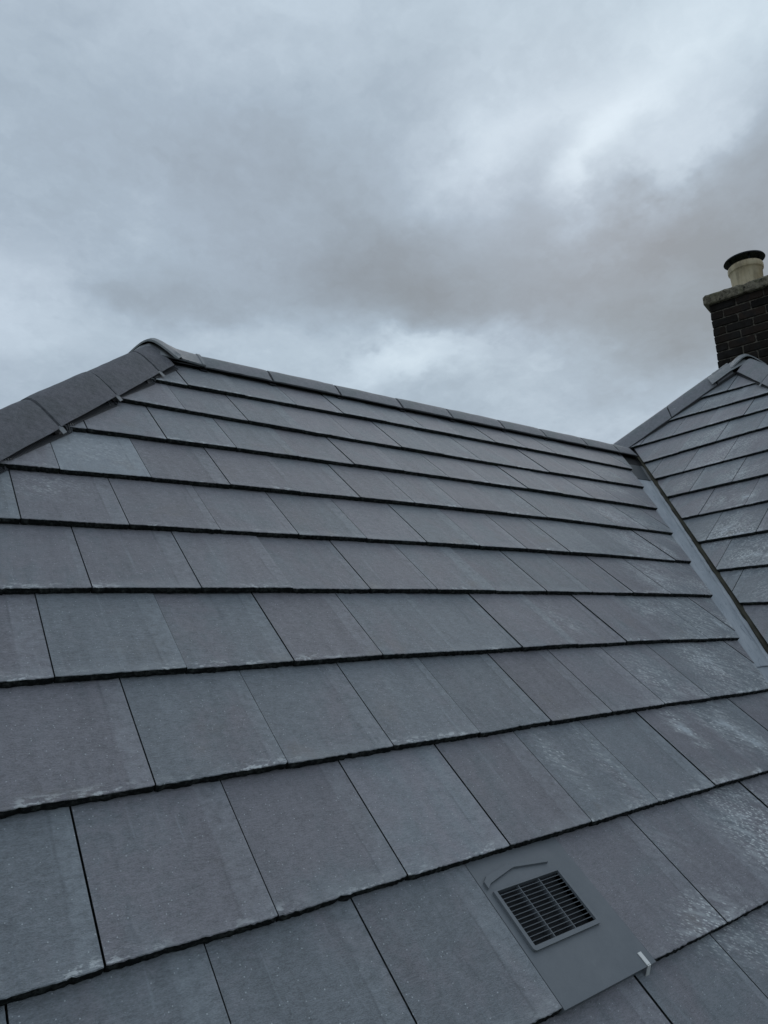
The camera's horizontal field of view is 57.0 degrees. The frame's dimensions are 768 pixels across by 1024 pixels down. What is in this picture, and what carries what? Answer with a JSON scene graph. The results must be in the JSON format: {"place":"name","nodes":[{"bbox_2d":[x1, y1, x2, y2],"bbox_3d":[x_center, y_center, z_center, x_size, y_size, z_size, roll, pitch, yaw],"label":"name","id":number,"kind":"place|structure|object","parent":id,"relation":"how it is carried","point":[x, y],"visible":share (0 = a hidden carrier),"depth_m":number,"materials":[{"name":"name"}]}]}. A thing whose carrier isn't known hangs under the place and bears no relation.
{"place":"outdoors","nodes":[
{"label":"outdoors","id":0,"kind":"place"},
{"bbox_2d":[0,338,767,1023],"bbox_3d":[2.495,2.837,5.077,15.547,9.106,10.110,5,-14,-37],"label":"house","id":1,"kind":"structure","parent":0,"point":[320,702],"depth_m":2.05,"materials":[{"name":"tile"}]},
{"bbox_2d":[703,250,767,367],"bbox_3d":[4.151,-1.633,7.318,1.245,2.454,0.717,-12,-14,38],"label":"brick chimney","id":2,"kind":"object","parent":1,"relation":"on","point":[738,310],"visible":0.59,"depth_m":7.38,"materials":[{"name":"brick"}]},
{"bbox_2d":[0,0,767,443],"label":"sky","id":3,"kind":"structure","parent":0,"point":[523,212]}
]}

